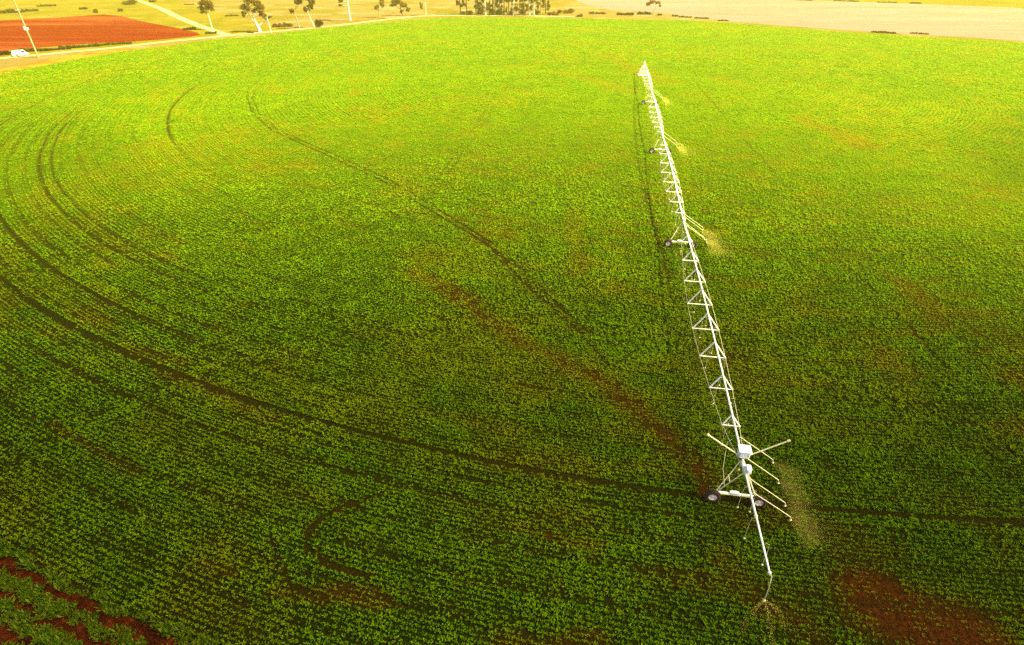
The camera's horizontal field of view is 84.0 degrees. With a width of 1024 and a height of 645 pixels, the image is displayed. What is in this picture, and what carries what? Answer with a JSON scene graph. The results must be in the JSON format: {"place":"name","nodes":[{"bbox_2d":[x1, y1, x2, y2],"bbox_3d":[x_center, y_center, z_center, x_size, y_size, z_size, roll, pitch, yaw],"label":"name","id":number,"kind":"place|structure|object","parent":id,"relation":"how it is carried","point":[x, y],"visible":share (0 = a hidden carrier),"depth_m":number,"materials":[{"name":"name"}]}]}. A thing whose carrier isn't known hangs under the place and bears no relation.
{"place":"outdoors","nodes":[
{"label":"outdoors","id":0,"kind":"place"},
{"bbox_2d":[0,48,135,72],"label":"road verge","id":1,"kind":"structure","parent":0,"point":[53,60],"depth_m":254.54,"materials":[{"name":"yellow plant"}]},
{"bbox_2d":[0,555,192,644],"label":"verge","id":2,"kind":"structure","parent":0,"point":[153,636],"depth_m":41.30,"materials":[{"name":"soil"}]},
{"bbox_2d":[0,537,233,644],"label":"grass","id":3,"kind":"structure","parent":2,"relation":"on","point":[48,636],"depth_m":41.31,"materials":[{"name":"green plant"}]},
{"bbox_2d":[0,15,199,50],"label":"ploughed field","id":4,"kind":"structure","parent":0,"point":[60,31],"depth_m":342.98,"materials":[{"name":"red soil"}]},
{"bbox_2d":[0,0,288,57],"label":"pasture","id":5,"kind":"structure","parent":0,"point":[140,11],"depth_m":434.99,"materials":[{"name":"yellow plant"}]},
{"bbox_2d":[0,51,10,54],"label":"shrub","id":6,"kind":"object","parent":5,"relation":"on","point":[5,52],"visible":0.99,"depth_m":265.63,"materials":[{"name":"green plant"}]},
{"bbox_2d":[0,8,24,12],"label":"shrub","id":7,"kind":"object","parent":5,"relation":"on","point":[10,10],"visible":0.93,"depth_m":443.93,"materials":[{"name":"green plant"}]},
{"bbox_2d":[17,47,38,51],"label":"shrub","id":8,"kind":"object","parent":5,"relation":"on","point":[28,50],"visible":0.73,"depth_m":273.41,"materials":[{"name":"green plant"}]},
{"bbox_2d":[36,4,55,6],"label":"shrub","id":9,"kind":"object","parent":5,"relation":"on","point":[41,5],"visible":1,"depth_m":497.31,"materials":[{"name":"green plant"}]},
{"bbox_2d":[38,47,70,50],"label":"shrub","id":10,"kind":"object","parent":5,"relation":"on","point":[50,49],"visible":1,"depth_m":277.39,"materials":[{"name":"green plant"}]},
{"bbox_2d":[58,43,100,47],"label":"shrub","id":11,"kind":"object","parent":5,"relation":"on","point":[82,46],"visible":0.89,"depth_m":285.78,"materials":[{"name":"green plant"}]},
{"bbox_2d":[94,41,131,45],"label":"shrub","id":12,"kind":"object","parent":5,"relation":"on","point":[108,43],"visible":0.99,"depth_m":294.73,"materials":[{"name":"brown plant"}]},
{"bbox_2d":[120,0,138,4],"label":"shrub","id":13,"kind":"object","parent":5,"relation":"on","point":[129,2],"visible":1,"depth_m":512.02,"materials":[{"name":"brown plant"}]},
{"bbox_2d":[183,26,196,29],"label":"shrub","id":14,"kind":"object","parent":5,"relation":"on","point":[191,28],"visible":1,"depth_m":349.83,"materials":[{"name":"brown plant"}]},
{"bbox_2d":[197,0,214,29],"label":"gum tree","id":15,"kind":"object","parent":5,"relation":"on","point":[208,5],"visible":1,"depth_m":342.65,"materials":[{"name":"green plant"}]},
{"bbox_2d":[238,0,271,31],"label":"gum tree","id":16,"kind":"object","parent":5,"relation":"on","point":[257,4],"visible":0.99,"depth_m":333.83,"materials":[{"name":"green plant"}]},
{"bbox_2d":[136,0,232,35],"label":"dirt track","id":17,"kind":"structure","parent":0,"point":[177,16],"depth_m":402.72,"materials":[{"name":"beige soil"}]},
{"bbox_2d":[0,15,573,58],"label":"dirt road","id":18,"kind":"structure","parent":0,"point":[253,33],"depth_m":330.44,"materials":[{"name":"beige soil"}]},
{"bbox_2d":[11,50,28,56],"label":"parked van","id":19,"kind":"object","parent":18,"relation":"on","point":[15,53],"visible":1,"depth_m":261.48,"materials":[{"name":"white paint"}]},
{"bbox_2d":[0,17,1023,644],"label":"field","id":20,"kind":"structure","parent":0,"point":[896,623],"depth_m":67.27,"materials":[{"name":"green plant"}]},
{"bbox_2d":[638,62,791,601],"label":"irrigation machine","id":21,"kind":"object","parent":20,"relation":"on","point":[756,500],"visible":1,"depth_m":57.70,"materials":[{"name":"metal"}]},
{"bbox_2d":[0,0,1023,68],"bbox_3d":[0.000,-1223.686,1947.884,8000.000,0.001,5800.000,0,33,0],"label":"ground","id":22,"kind":"structure","parent":0,"point":[329,12],"depth_m":442.14,"materials":[{"name":"yellow plant"}]},
{"bbox_2d":[13,0,38,57],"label":"power pole","id":23,"kind":"object","parent":22,"relation":"on","point":[31,41],"visible":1,"depth_m":252.88,"materials":[{"name":"paint"}]},
{"bbox_2d":[271,22,292,26],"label":"shrub","id":24,"kind":"object","parent":22,"relation":"on","point":[284,24],"visible":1,"depth_m":362.79,"materials":[{"name":"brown plant"}]},
{"bbox_2d":[288,0,302,28],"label":"gum tree","id":25,"kind":"object","parent":22,"relation":"on","point":[297,2],"visible":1,"depth_m":347.64,"materials":[{"name":"green plant"}]},
{"bbox_2d":[303,0,315,27],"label":"gum tree","id":26,"kind":"object","parent":22,"relation":"on","point":[311,3],"visible":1,"depth_m":352.74,"materials":[{"name":"green plant"}]},
{"bbox_2d":[314,18,322,26],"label":"shrub","id":27,"kind":"object","parent":22,"relation":"on","point":[318,23],"visible":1,"depth_m":359.62,"materials":[{"name":"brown plant"}]},
{"bbox_2d":[338,0,350,20],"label":"gum tree","id":28,"kind":"object","parent":22,"relation":"on","point":[340,1],"visible":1,"depth_m":389.25,"materials":[{"name":"beige plant"}]},
{"bbox_2d":[374,0,384,17],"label":"gum tree","id":29,"kind":"object","parent":22,"relation":"on","point":[377,6],"visible":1,"depth_m":410.53,"materials":[{"name":"green plant"}]},
{"bbox_2d":[389,0,410,15],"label":"gum tree","id":30,"kind":"object","parent":22,"relation":"on","point":[397,2],"visible":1,"depth_m":421.06,"materials":[{"name":"green plant"}]},
{"bbox_2d":[456,0,464,14],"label":"gum tree","id":31,"kind":"object","parent":22,"relation":"on","point":[459,3],"visible":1,"depth_m":428.73,"materials":[{"name":"green plant"}]},
{"bbox_2d":[475,0,479,14],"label":"gum tree","id":32,"kind":"object","parent":22,"relation":"on","point":[477,5],"visible":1,"depth_m":425.79,"materials":[{"name":"green plant"}]},
{"bbox_2d":[480,0,488,15],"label":"gum tree","id":33,"kind":"object","parent":22,"relation":"on","point":[484,7],"visible":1,"depth_m":424.52,"materials":[{"name":"green plant"}]},
{"bbox_2d":[486,0,493,13],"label":"gum tree","id":34,"kind":"object","parent":22,"relation":"on","point":[491,5],"visible":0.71,"depth_m":432.46,"materials":[{"name":"green plant"}]},
{"bbox_2d":[492,0,498,14],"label":"gum tree","id":35,"kind":"object","parent":22,"relation":"on","point":[493,7],"visible":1,"depth_m":430.27,"materials":[{"name":"green plant"}]},
{"bbox_2d":[499,0,506,14],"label":"gum tree","id":36,"kind":"object","parent":22,"relation":"on","point":[501,6],"visible":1,"depth_m":429.24,"materials":[{"name":"green plant"}]},
{"bbox_2d":[508,0,517,15],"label":"gum tree","id":37,"kind":"object","parent":22,"relation":"on","point":[515,7],"visible":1,"depth_m":423.15,"materials":[{"name":"green plant"}]},
{"bbox_2d":[518,0,524,14],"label":"gum tree","id":38,"kind":"object","parent":22,"relation":"on","point":[521,6],"visible":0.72,"depth_m":428.87,"materials":[{"name":"green plant"}]},
{"bbox_2d":[524,0,531,15],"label":"gum tree","id":39,"kind":"object","parent":22,"relation":"on","point":[529,9],"visible":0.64,"depth_m":424.37,"materials":[{"name":"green plant"}]},
{"bbox_2d":[529,0,538,15],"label":"gum tree","id":40,"kind":"object","parent":22,"relation":"on","point":[531,7],"visible":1,"depth_m":420.69,"materials":[{"name":"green plant"}]},
{"bbox_2d":[536,0,544,14],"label":"gum tree","id":41,"kind":"object","parent":22,"relation":"on","point":[543,1],"visible":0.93,"depth_m":428.11,"materials":[{"name":"green plant"}]},
{"bbox_2d":[541,0,550,13],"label":"gum tree","id":42,"kind":"object","parent":22,"relation":"on","point":[548,6],"visible":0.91,"depth_m":433.07,"materials":[{"name":"green plant"}]},
{"bbox_2d":[547,11,558,14],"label":"shrub","id":43,"kind":"object","parent":22,"relation":"on","point":[552,13],"visible":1,"depth_m":427.88,"materials":[{"name":"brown plant"}]},
{"bbox_2d":[557,8,574,12],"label":"shrub","id":44,"kind":"object","parent":22,"relation":"on","point":[570,10],"visible":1,"depth_m":441.77,"materials":[{"name":"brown plant"}]},
{"bbox_2d":[589,11,606,13],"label":"shrub","id":45,"kind":"object","parent":22,"relation":"on","point":[592,12],"visible":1,"depth_m":436.66,"materials":[{"name":"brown plant"}]},
{"bbox_2d":[616,12,633,14],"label":"shrub","id":46,"kind":"object","parent":22,"relation":"on","point":[628,13],"visible":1,"depth_m":429.44,"materials":[{"name":"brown plant"}]},
{"bbox_2d":[637,11,652,14],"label":"shrub","id":47,"kind":"object","parent":22,"relation":"on","point":[644,13],"visible":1,"depth_m":433.79,"materials":[{"name":"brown plant"}]},
{"bbox_2d":[646,0,660,14],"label":"gum tree","id":48,"kind":"object","parent":22,"relation":"on","point":[652,2],"visible":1,"depth_m":430.48,"materials":[{"name":"green plant"}]},
{"bbox_2d":[871,31,895,33],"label":"shrub","id":49,"kind":"object","parent":22,"relation":"on","point":[883,32],"visible":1,"depth_m":336.13,"materials":[{"name":"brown plant"}]},
{"bbox_2d":[577,0,1023,40],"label":"stubble field","id":50,"kind":"structure","parent":0,"point":[976,22],"depth_m":434.67,"materials":[{"name":"beige plant"}]},
{"bbox_2d":[845,0,1023,7],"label":"pasture","id":51,"kind":"structure","parent":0,"point":[1009,3],"depth_m":535.75,"materials":[{"name":"yellow plant"}]}
]}

